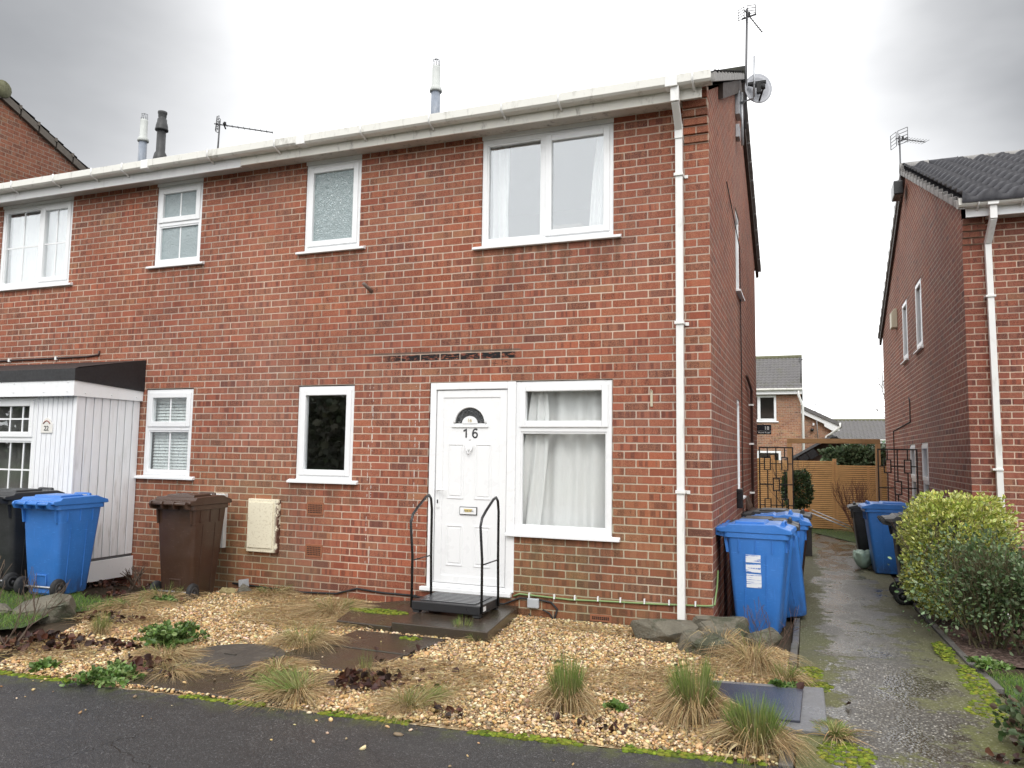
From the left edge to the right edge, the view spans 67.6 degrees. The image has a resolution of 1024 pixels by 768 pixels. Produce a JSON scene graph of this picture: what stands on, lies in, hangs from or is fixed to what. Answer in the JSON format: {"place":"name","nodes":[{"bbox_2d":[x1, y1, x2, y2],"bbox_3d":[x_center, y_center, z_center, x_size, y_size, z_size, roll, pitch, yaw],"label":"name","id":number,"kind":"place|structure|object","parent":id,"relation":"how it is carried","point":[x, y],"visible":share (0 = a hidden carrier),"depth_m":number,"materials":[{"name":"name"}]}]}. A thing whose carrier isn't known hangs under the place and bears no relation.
{"place":"outdoors","nodes":[
{"label":"outdoors","id":0,"kind":"place"},
{"bbox_2d":[0,588,130,629],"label":"lawn","id":1,"kind":"structure","parent":0,"point":[25,624],"depth_m":7.25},
{"bbox_2d":[0,487,64,591],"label":"wheelie bin","id":2,"kind":"object","parent":1,"relation":"on","point":[12,540],"visible":0.52,"depth_m":7.93,"materials":[{"name":"plastic"}]},
{"bbox_2d":[10,593,76,623],"bbox_3d":[-4.260,2.052,6.971,0.585,0.299,0.273,1,-5,1],"label":"boulder","id":3,"kind":"object","parent":1,"relation":"on","point":[66,610],"visible":0.52,"depth_m":6.89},
{"bbox_2d":[12,492,108,594],"bbox_3d":[-4.668,1.637,7.871,0.535,1.013,0.720,-1,-5,18],"label":"wheelie bin","id":4,"kind":"object","parent":1,"relation":"on","point":[60,531],"visible":0.93,"depth_m":7.71,"materials":[{"name":"plastic"}]},
{"bbox_2d":[0,675,782,767],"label":"pavement","id":5,"kind":"structure","parent":0,"point":[42,725],"depth_m":4.08,"materials":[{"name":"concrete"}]},
{"bbox_2d":[0,588,788,766],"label":"gravel","id":6,"kind":"structure","parent":0,"point":[209,623],"depth_m":5.54,"materials":[{"name":"gravel"}]},
{"bbox_2d":[28,656,62,672],"bbox_3d":[-3.282,1.954,5.335,0.188,0.077,0.231,-3,-6,34],"label":"weed rosette","id":7,"kind":"object","parent":6,"relation":"on","point":[45,663],"visible":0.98,"depth_m":5.31,"materials":[{"name":"green plant"}]},
{"bbox_2d":[59,659,147,687],"bbox_3d":[-2.678,1.941,5.136,0.483,0.109,0.565,-1,-5,21],"label":"weed rosette","id":8,"kind":"object","parent":6,"relation":"on","point":[113,672],"visible":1,"depth_m":5.09,"materials":[{"name":"green plant"}]},
{"bbox_2d":[80,610,126,637],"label":"grass tussock","id":9,"kind":"object","parent":6,"relation":"on","point":[100,628],"depth_m":6.33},
{"bbox_2d":[72,592,191,617],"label":"grass tussock","id":10,"kind":"object","parent":6,"relation":"on","point":[145,604],"depth_m":7.32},
{"bbox_2d":[104,636,212,670],"bbox_3d":[-2.521,1.932,5.589,0.820,0.186,0.810,-1,-5,21],"label":"grass tussock","id":11,"kind":"object","parent":6,"relation":"on","point":[182,653],"depth_m":5.58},
{"bbox_2d":[112,582,215,608],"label":"grass tussock","id":12,"kind":"object","parent":6,"relation":"on","point":[176,594],"depth_m":7.74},
{"bbox_2d":[133,619,209,649],"bbox_3d":[-2.677,1.964,6.045,0.529,0.197,0.552,5,-7,-41],"label":"weed rosette","id":13,"kind":"object","parent":6,"relation":"on","point":[167,634],"visible":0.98,"depth_m":5.98,"materials":[{"name":"green plant"}]},
{"bbox_2d":[118,664,337,706],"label":"paving slab","id":14,"kind":"structure","parent":6,"relation":"on","point":[221,683],"depth_m":5.02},
{"bbox_2d":[105,654,216,688],"bbox_3d":[-2.387,1.962,5.348,0.929,0.087,0.881,-1,-5,21],"label":"grass tussock","id":15,"kind":"object","parent":14,"relation":"on","point":[180,670],"depth_m":5.22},
{"bbox_2d":[215,663,352,715],"bbox_3d":[-1.410,1.902,4.907,0.946,0.157,0.974,-1,-5,21],"label":"grass tussock","id":16,"kind":"object","parent":14,"relation":"on","point":[291,685],"depth_m":4.82,"materials":[{"name":"plant"}]},
{"bbox_2d":[174,644,284,672],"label":"slab","id":17,"kind":"structure","parent":6,"relation":"on","point":[241,655],"depth_m":5.63,"materials":[{"name":"stone"}]},
{"bbox_2d":[228,581,305,599],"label":"grass tussock","id":18,"kind":"object","parent":6,"relation":"on","point":[261,591],"depth_m":8.10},
{"bbox_2d":[226,655,325,678],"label":"grass tussock","id":19,"kind":"object","parent":6,"relation":"on","point":[295,662],"depth_m":5.37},
{"bbox_2d":[255,617,352,656],"bbox_3d":[-1.636,1.958,6.047,0.863,0.239,0.810,-1,-5,21],"label":"grass tussock","id":20,"kind":"object","parent":6,"relation":"on","point":[290,640],"depth_m":6.00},
{"bbox_2d":[277,592,380,622],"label":"grass tussock","id":21,"kind":"object","parent":6,"relation":"on","point":[318,607],"depth_m":7.26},
{"bbox_2d":[283,644,402,671],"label":"paving slab","id":22,"kind":"structure","parent":6,"relation":"on","point":[341,659],"depth_m":5.71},
{"bbox_2d":[336,600,423,632],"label":"paving slab","id":23,"kind":"structure","parent":6,"relation":"on","point":[379,622],"depth_m":6.89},
{"bbox_2d":[321,630,445,656],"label":"paving slab","id":24,"kind":"structure","parent":6,"relation":"on","point":[390,643],"depth_m":6.12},
{"bbox_2d":[341,679,480,727],"bbox_3d":[-0.608,1.898,4.705,0.882,0.149,0.951,-1,-5,21],"label":"grass tussock","id":25,"kind":"object","parent":6,"relation":"on","point":[430,696],"depth_m":4.65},
{"bbox_2d":[392,604,517,642],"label":"paving slab","id":26,"kind":"structure","parent":6,"relation":"on","point":[487,625],"depth_m":6.51,"materials":[{"name":"concrete"}]},
{"bbox_2d":[410,494,499,617],"bbox_3d":[-0.511,1.552,7.047,0.725,1.046,0.512,-1,-5,21],"label":"half step","id":27,"kind":"object","parent":26,"relation":"on","point":[476,606],"visible":1,"depth_m":6.93,"materials":[{"name":"black plastic"}]},
{"bbox_2d":[526,649,605,720],"bbox_3d":[0.333,1.784,4.652,0.548,0.393,0.541,-1,-5,21],"label":"grass tussock","id":28,"kind":"object","parent":6,"relation":"on","point":[566,693],"depth_m":4.59,"materials":[{"name":"plant"}]},
{"bbox_2d":[630,618,698,643],"bbox_3d":[1.272,2.089,6.389,0.584,0.272,0.307,-1,-5,18],"label":"boulder","id":29,"kind":"object","parent":6,"relation":"on","point":[662,630],"visible":0.66,"depth_m":6.33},
{"bbox_2d":[634,652,742,739],"bbox_3d":[1.072,1.765,4.476,0.754,0.421,0.713,-1,-5,21],"label":"grass tussock","id":30,"kind":"object","parent":6,"relation":"on","point":[686,700],"depth_m":4.42,"materials":[{"name":"plant"}]},
{"bbox_2d":[677,630,733,657],"bbox_3d":[1.514,2.081,6.013,0.460,0.249,0.270,-2,-6,25],"label":"boulder","id":31,"kind":"object","parent":6,"relation":"on","point":[696,639],"visible":0.57,"depth_m":5.95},
{"bbox_2d":[676,618,755,662],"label":"grass tussock","id":32,"kind":"object","parent":6,"relation":"on","point":[731,635],"depth_m":6.06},
{"bbox_2d":[692,616,749,645],"bbox_3d":[1.731,2.074,6.362,0.478,0.286,0.316,-2,-6,27],"label":"boulder","id":33,"kind":"object","parent":6,"relation":"on","point":[732,623],"visible":0.35,"depth_m":6.30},
{"bbox_2d":[686,628,824,682],"bbox_3d":[1.794,1.935,5.617,0.979,0.301,1.000,4,-6,-35],"label":"grass tussock","id":34,"kind":"object","parent":6,"relation":"on","point":[760,660],"depth_m":5.57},
{"bbox_2d":[685,690,827,767],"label":"grass tussock","id":35,"kind":"object","parent":6,"relation":"on","point":[745,729],"depth_m":4.00,"materials":[{"name":"plant"}]},
{"bbox_2d":[745,627,782,648],"bbox_3d":[2.033,2.094,6.241,0.302,0.208,0.244,0,-5,4],"label":"boulder","id":36,"kind":"object","parent":6,"relation":"on","point":[776,637],"visible":0.56,"depth_m":6.15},
{"bbox_2d":[742,597,805,652],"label":"bare shrub","id":37,"kind":"object","parent":6,"relation":"on","point":[767,624],"visible":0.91,"depth_m":5.97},
{"bbox_2d":[754,661,827,686],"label":"grass tussock","id":38,"kind":"object","parent":6,"relation":"on","point":[793,676],"depth_m":5.24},
{"bbox_2d":[0,592,815,700],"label":"dead grass","id":39,"kind":"structure","parent":0,"point":[423,662],"depth_m":5.50,"materials":[{"name":"plant"}]},
{"bbox_2d":[0,574,1023,767],"bbox_3d":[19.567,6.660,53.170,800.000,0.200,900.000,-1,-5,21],"label":"ground","id":40,"kind":"structure","parent":0,"point":[87,591],"depth_m":6.80,"materials":[{"name":"soil"}]},
{"bbox_2d":[0,560,70,651],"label":"bare shrub","id":41,"kind":"object","parent":40,"relation":"on","point":[20,612],"visible":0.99,"depth_m":5.89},
{"bbox_2d":[0,80,89,283],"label":"terraced house","id":42,"kind":"structure","parent":40,"relation":"on","point":[31,146],"depth_m":13.51,"materials":[{"name":"brick"}]},
{"bbox_2d":[0,146,252,591],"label":"terraced house","id":43,"kind":"structure","parent":40,"relation":"on","point":[145,294],"depth_m":9.08,"materials":[{"name":"brick"}]},
{"bbox_2d":[0,406,30,488],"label":"curtain","id":44,"kind":"object","parent":43,"relation":"hanging from","point":[15,463],"visible":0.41,"depth_m":8.91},
{"bbox_2d":[0,397,37,487],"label":"window","id":45,"kind":"structure","parent":43,"relation":"in","point":[10,437],"depth_m":8.72,"materials":[{"name":"white plastic"}]},
{"bbox_2d":[0,200,73,291],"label":"window","id":46,"kind":"structure","parent":43,"relation":"in","point":[42,281],"depth_m":10.10,"materials":[{"name":"white plastic"}]},
{"bbox_2d":[10,211,67,282],"bbox_3d":[-6.258,-1.762,10.243,1.238,1.060,0.067,-1,-5,21],"label":"curtain","id":47,"kind":"object","parent":43,"relation":"hanging from","point":[31,253],"visible":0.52,"depth_m":10.32,"materials":[{"name":"fabric"}]},
{"bbox_2d":[137,113,148,160],"bbox_3d":[-5.485,-3.434,11.361,0.158,1.208,0.156,-1,-5,21],"label":"boiler flue","id":48,"kind":"object","parent":43,"relation":"attached to","point":[143,140],"visible":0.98,"depth_m":11.34,"materials":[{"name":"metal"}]},
{"bbox_2d":[153,110,168,158],"bbox_3d":[-5.158,-3.477,11.239,0.200,1.080,0.197,-1,-5,21],"label":"boiler flue","id":49,"kind":"object","parent":43,"relation":"on","point":[161,128],"visible":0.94,"depth_m":11.20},
{"bbox_2d":[134,389,194,479],"bbox_3d":[-4.066,0.593,9.059,0.880,1.058,0.120,-1,-5,21],"label":"window","id":50,"kind":"structure","parent":43,"relation":"in","point":[170,426],"depth_m":9.07,"materials":[{"name":"white plastic"}]},
{"bbox_2d":[152,398,187,469],"bbox_3d":[-4.024,0.563,9.169,0.640,0.980,0.060,-1,-5,21],"label":"window blind","id":51,"kind":"object","parent":43,"relation":"attached to","point":[178,460],"depth_m":9.16,"materials":[{"name":"white plastic"}]},
{"bbox_2d":[146,182,204,268],"bbox_3d":[-4.036,-1.919,9.283,0.870,1.023,0.120,-1,-5,21],"label":"window","id":52,"kind":"structure","parent":43,"relation":"in","point":[179,217],"depth_m":9.30,"materials":[{"name":"white plastic"}]},
{"bbox_2d":[120,566,147,588],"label":"bare shrub","id":53,"kind":"object","parent":40,"relation":"on","point":[131,580],"visible":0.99,"depth_m":8.57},
{"bbox_2d":[149,492,231,599],"bbox_3d":[-3.436,1.718,8.123,0.535,1.110,0.686,-1,-5,19],"label":"wheelie bin","id":54,"kind":"object","parent":40,"relation":"on","point":[190,528],"visible":0.87,"depth_m":7.97,"materials":[{"name":"plastic"}]},
{"bbox_2d":[234,66,760,626],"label":"terraced house","id":55,"kind":"structure","parent":40,"relation":"on","point":[370,422],"depth_m":7.77,"materials":[{"name":"brick"}]},
{"bbox_2d":[286,386,357,484],"bbox_3d":[-2.019,0.547,8.280,0.880,1.048,0.120,-1,-5,21],"label":"window","id":56,"kind":"structure","parent":55,"relation":"in","point":[303,475],"depth_m":8.27,"materials":[{"name":"white plastic"}]},
{"bbox_2d":[232,582,416,595],"bbox_3d":[-2.033,2.176,8.102,2.300,0.107,0.022,-1,-5,21],"label":"wall cable","id":57,"kind":"object","parent":55,"relation":"attached to","point":[337,592],"depth_m":7.99,"materials":[{"name":"plastic"}]},
{"bbox_2d":[295,159,364,254],"bbox_3d":[-1.986,-1.961,8.501,0.880,1.023,0.120,-1,-5,21],"label":"window","id":58,"kind":"structure","parent":55,"relation":"in","point":[333,202],"depth_m":8.51,"materials":[{"name":"white plastic"}]},
{"bbox_2d":[430,58,441,113],"bbox_3d":[-0.966,-3.524,9.660,0.158,1.208,0.156,-1,-5,21],"label":"boiler flue","id":59,"kind":"object","parent":55,"relation":"attached to","point":[435,90],"visible":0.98,"depth_m":9.63,"materials":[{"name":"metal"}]},
{"bbox_2d":[433,390,507,586],"bbox_3d":[-0.419,1.016,7.610,0.766,1.918,0.104,-1,-5,21],"label":"door","id":60,"kind":"structure","parent":55,"relation":"in","point":[471,446],"depth_m":7.62,"materials":[{"name":"white plastic"}]},
{"bbox_2d":[490,146,509,238],"bbox_3d":[-0.129,-1.934,7.937,0.218,1.160,0.077,-1,-5,21],"label":"curtain","id":61,"kind":"object","parent":55,"relation":"hanging from","point":[500,176],"visible":0.82,"depth_m":7.94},
{"bbox_2d":[523,392,548,524],"bbox_3d":[0.188,0.755,7.525,0.374,1.500,0.056,-1,-5,21],"label":"curtain","id":62,"kind":"object","parent":55,"relation":"hanging from","point":[535,459],"visible":0.69,"depth_m":7.50,"materials":[{"name":"fabric"}]},
{"bbox_2d":[472,123,621,250],"bbox_3d":[0.338,-1.945,7.610,1.535,1.148,0.120,-1,-5,21],"label":"window","id":63,"kind":"structure","parent":55,"relation":"in","point":[548,235],"depth_m":7.58,"materials":[{"name":"white plastic"}]},
{"bbox_2d":[505,380,619,541],"bbox_3d":[0.485,0.715,7.305,1.123,1.498,0.120,-1,-5,21],"label":"window","id":64,"kind":"structure","parent":55,"relation":"in","point":[523,426],"depth_m":7.29,"materials":[{"name":"white plastic"}]},
{"bbox_2d":[524,391,604,527],"bbox_3d":[0.519,0.753,7.452,0.985,1.500,0.079,-1,-5,21],"label":"curtain","id":65,"kind":"object","parent":55,"relation":"hanging from","point":[574,492],"visible":0.53,"depth_m":7.42,"materials":[{"name":"fabric"}]},
{"bbox_2d":[589,136,603,225],"bbox_3d":[0.877,-1.954,7.554,0.286,1.160,0.073,-1,-5,21],"label":"curtain","id":66,"kind":"object","parent":55,"relation":"hanging from","point":[596,212],"visible":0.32,"depth_m":7.56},
{"bbox_2d":[513,570,718,606],"bbox_3d":[0.949,1.868,7.152,1.885,0.331,0.334,-1,-5,21],"label":"wall cable","id":67,"kind":"object","parent":55,"relation":"attached to","point":[597,600],"depth_m":6.95,"materials":[{"name":"white plastic"}]},
{"bbox_2d":[726,181,743,512],"bbox_3d":[2.703,-0.096,9.242,0.011,4.206,1.837,-1,-5,21],"label":"wall cable","id":68,"kind":"object","parent":55,"relation":"attached to","point":[741,343],"depth_m":10.03,"materials":[{"name":"plastic"}]},
{"bbox_2d":[735,211,744,301],"bbox_3d":[2.949,-1.691,10.026,0.135,1.108,0.730,-1,-5,21],"label":"window","id":69,"kind":"structure","parent":55,"relation":"in","point":[739,292],"depth_m":10.27,"materials":[{"name":"white plastic"}]},
{"bbox_2d":[745,375,754,506],"bbox_3d":[3.431,1.313,11.015,0.068,2.830,0.844,-1,-5,21],"label":"waste pipe","id":70,"kind":"object","parent":55,"relation":"attached to","point":[751,405],"visible":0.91,"depth_m":11.38,"materials":[{"name":"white plastic"}]},
{"bbox_2d":[738,4,766,128],"bbox_3d":[3.288,-4.190,10.351,0.251,1.672,0.630,-4,-7,41],"label":"tv aerial","id":71,"kind":"object","parent":55,"relation":"attached to","point":[748,15],"visible":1,"depth_m":10.19,"materials":[{"name":"metal"}]},
{"bbox_2d":[735,55,771,145],"bbox_3d":[3.156,-3.740,10.005,0.454,1.150,0.419,-1,-5,21],"label":"satellite dish","id":72,"kind":"object","parent":55,"relation":"attached to","point":[758,88],"visible":1,"depth_m":10.09,"materials":[{"name":"metal"}]},
{"bbox_2d":[0,579,1023,763],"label":"dead leaves","id":73,"kind":"object","parent":40,"relation":"on","point":[40,635],"visible":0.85,"depth_m":5.67,"materials":[{"name":"brown plant"}]},
{"bbox_2d":[716,518,796,633],"bbox_3d":[2.232,1.763,7.006,0.686,1.035,0.517,-2,-6,25],"label":"wheelie bin","id":74,"kind":"object","parent":40,"relation":"on","point":[758,550],"visible":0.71,"depth_m":6.80,"materials":[{"name":"plastic"}]},
{"bbox_2d":[725,516,799,627],"bbox_3d":[2.485,1.844,7.599,0.720,1.046,0.517,-1,-5,21],"label":"wheelie bin","id":75,"kind":"object","parent":40,"relation":"on","point":[790,522],"visible":0.17,"depth_m":7.33,"materials":[{"name":"plastic"}]},
{"bbox_2d":[757,455,774,508],"bbox_3d":[6.031,2.645,19.035,0.965,1.760,0.176,-1,-5,21],"label":"fence panel","id":76,"kind":"object","parent":40,"relation":"on","point":[763,475],"visible":0.24,"depth_m":18.90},
{"bbox_2d":[707,680,828,735],"bbox_3d":[1.558,2.015,4.767,0.750,0.100,0.958,-1,-5,21],"label":"inspection cover","id":77,"kind":"object","parent":40,"relation":"on","point":[805,706],"visible":0.37,"depth_m":4.77,"materials":[{"name":"grey concrete"}]},
{"bbox_2d":[759,447,793,508],"bbox_3d":[4.559,2.027,13.184,0.565,1.880,0.028,-1,-5,21],"label":"metal trellis","id":78,"kind":"object","parent":40,"relation":"on","point":[767,484],"visible":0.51,"depth_m":13.21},
{"bbox_2d":[741,507,812,543],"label":"wheelie bin","id":79,"kind":"object","parent":40,"relation":"on","point":[807,515],"visible":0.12,"depth_m":9.70,"materials":[{"name":"plastic"}]},
{"bbox_2d":[752,509,806,617],"bbox_3d":[2.818,1.927,8.195,0.720,1.078,0.547,-13,-9,19],"label":"wheelie bin","id":80,"kind":"object","parent":40,"relation":"on","point":[796,597],"visible":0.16,"depth_m":7.91,"materials":[{"name":"plastic"}]},
{"bbox_2d":[755,513,811,563],"bbox_3d":[3.074,2.043,8.913,0.772,1.056,0.547,-1,-5,19],"label":"wheelie bin","id":81,"kind":"object","parent":40,"relation":"on","point":[805,523],"visible":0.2,"depth_m":8.62,"materials":[{"name":"plastic"}]},
{"bbox_2d":[762,458,815,509],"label":"round bush","id":82,"kind":"object","parent":40,"relation":"on","point":[806,487],"visible":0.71,"depth_m":17.16,"materials":[{"name":"green plant"}]},
{"bbox_2d":[772,459,835,529],"bbox_3d":[7.119,2.658,18.617,1.455,1.690,0.176,-1,-5,21],"label":"fence panel","id":83,"kind":"object","parent":40,"relation":"on","point":[822,479],"visible":0.55,"depth_m":18.46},
{"bbox_2d":[787,438,881,508],"bbox_3d":[5.931,2.050,14.107,1.594,2.075,0.101,-1,-5,21],"label":"timber frame","id":84,"kind":"object","parent":40,"relation":"on","point":[790,441],"visible":0.66,"depth_m":14.15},
{"bbox_2d":[832,419,885,446],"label":"bungalow","id":85,"kind":"object","parent":40,"relation":"on","point":[862,429],"visible":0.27,"depth_m":53.51,"materials":[{"name":"grey tile"}]},
{"bbox_2d":[847,502,871,564],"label":"wheelie bin","id":86,"kind":"object","parent":40,"relation":"on","point":[859,525],"visible":0.27,"depth_m":12.41,"materials":[{"name":"plastic"}]},
{"bbox_2d":[835,465,886,529],"bbox_3d":[8.464,2.675,18.101,1.515,1.600,0.176,-1,-5,21],"label":"fence panel","id":87,"kind":"object","parent":40,"relation":"on","point":[845,474],"visible":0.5,"depth_m":18.21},
{"bbox_2d":[858,500,918,574],"bbox_3d":[5.772,2.330,11.649,0.857,1.078,0.608,-1,-5,19],"label":"wheelie bin","id":88,"kind":"object","parent":40,"relation":"on","point":[880,542],"visible":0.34,"depth_m":11.47,"materials":[{"name":"plastic"}]},
{"bbox_2d":[877,449,918,504],"bbox_3d":[6.368,2.005,12.601,0.600,1.870,0.028,-1,-5,21],"label":"metal trellis","id":89,"kind":"object","parent":40,"relation":"on","point":[907,473],"visible":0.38,"depth_m":12.63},
{"bbox_2d":[878,149,1023,619],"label":"brick house","id":90,"kind":"structure","parent":40,"relation":"on","point":[951,330],"depth_m":9.72,"materials":[{"name":"brick"}]},
{"bbox_2d":[900,299,908,364],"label":"window","id":91,"kind":"structure","parent":90,"relation":"in","point":[904,312],"depth_m":14.34,"materials":[{"name":"white plastic"}]},
{"bbox_2d":[913,278,923,354],"bbox_3d":[6.608,-1.105,12.407,0.125,1.158,0.830,-1,-5,21],"label":"window","id":92,"kind":"structure","parent":90,"relation":"in","point":[918,299],"depth_m":12.63,"materials":[{"name":"white plastic"}]},
{"bbox_2d":[922,442,928,497],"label":"window","id":93,"kind":"structure","parent":90,"relation":"in","point":[925,464],"depth_m":12.29,"materials":[{"name":"white plastic"}]},
{"bbox_2d":[925,612,1023,667],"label":"mulch","id":94,"kind":"object","parent":40,"relation":"on","point":[999,654],"depth_m":6.79,"materials":[{"name":"soil"}]},
{"bbox_2d":[888,518,1023,655],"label":"rose bush","id":95,"kind":"object","parent":94,"relation":"on","point":[978,583],"visible":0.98,"depth_m":6.79,"materials":[{"name":"green plant"}]},
{"bbox_2d":[888,489,1023,625],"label":"variegated bush","id":96,"kind":"object","parent":94,"relation":"on","point":[956,507],"visible":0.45,"depth_m":7.91,"materials":[{"name":"green plant"}]},
{"bbox_2d":[964,654,1015,670],"bbox_3d":[3.563,2.091,5.761,0.320,0.112,0.306,3,-5,-22],"label":"weed rosette","id":97,"kind":"object","parent":94,"relation":"on","point":[988,662],"visible":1,"depth_m":5.69,"materials":[{"name":"green plant"}]},
{"bbox_2d":[0,0,1023,418],"label":"sky","id":98,"kind":"structure","parent":0,"point":[845,76],"materials":[{"name":"white"}]},
{"bbox_2d":[756,355,804,459],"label":"brick house","id":99,"kind":"structure","parent":0,"point":[779,393],"depth_m":33.48,"materials":[{"name":"brick"}]},
{"bbox_2d":[756,395,778,421],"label":"window","id":100,"kind":"structure","parent":99,"relation":"in","point":[759,419],"depth_m":33.61,"materials":[{"name":"white plastic"}]},
{"bbox_2d":[801,406,841,448],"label":"brick house","id":101,"kind":"structure","parent":0,"point":[827,426],"depth_m":40.79,"materials":[{"name":"brown brick"}]},
{"bbox_2d":[812,529,855,542],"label":"lawn","id":102,"kind":"structure","parent":0,"point":[822,532],"depth_m":17.14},
{"bbox_2d":[0,529,1023,700],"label":"lawn grass","id":103,"kind":"structure","parent":102,"relation":"on","point":[1013,677],"depth_m":6.80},
{"bbox_2d":[830,475,882,533],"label":"bare shrub","id":104,"kind":"object","parent":102,"relation":"on","point":[857,488],"visible":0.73,"depth_m":16.78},
{"bbox_2d":[784,435,885,467],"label":"garden shed","id":105,"kind":"structure","parent":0,"point":[811,453],"depth_m":19.43,"materials":[{"name":"wood"}]},
{"bbox_2d":[817,440,885,467],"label":"shed ivy","id":106,"kind":"object","parent":105,"relation":"attached to","point":[857,454],"visible":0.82,"depth_m":18.81,"materials":[{"name":"green plant"}]},
{"bbox_2d":[795,533,1023,767],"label":"path","id":107,"kind":"structure","parent":0,"point":[889,674],"depth_m":5.41,"materials":[{"name":"concrete"}]},
{"bbox_2d":[0,607,1020,767],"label":"moss","id":108,"kind":"object","parent":107,"relation":"on","point":[866,757],"visible":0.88,"depth_m":4.47,"materials":[{"name":"plant"}]},
{"bbox_2d":[792,715,880,748],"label":"grass tussock","id":109,"kind":"object","parent":107,"relation":"on","point":[840,731],"depth_m":4.27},
{"bbox_2d":[853,549,870,568],"bbox_3d":[5.537,2.757,12.062,0.300,0.294,0.385,-1,-5,21],"label":"plant pot","id":110,"kind":"object","parent":107,"relation":"on","point":[862,558],"visible":0.89,"depth_m":11.94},
{"bbox_2d":[877,512,959,604],"bbox_3d":[4.958,2.115,9.336,0.857,1.078,0.608,-1,-5,21],"label":"wheelie bin","id":111,"kind":"object","parent":107,"relation":"on","point":[899,595],"visible":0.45,"depth_m":9.21,"materials":[{"name":"plastic"}]},
{"bbox_2d":[990,675,1023,703],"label":"lawn","id":112,"kind":"structure","parent":0,"point":[994,677],"depth_m":5.38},
{"bbox_2d":[989,685,1023,745],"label":"ivy","id":113,"kind":"object","parent":112,"relation":"on","point":[1012,727],"visible":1,"depth_m":4.18,"materials":[{"name":"green plant"}]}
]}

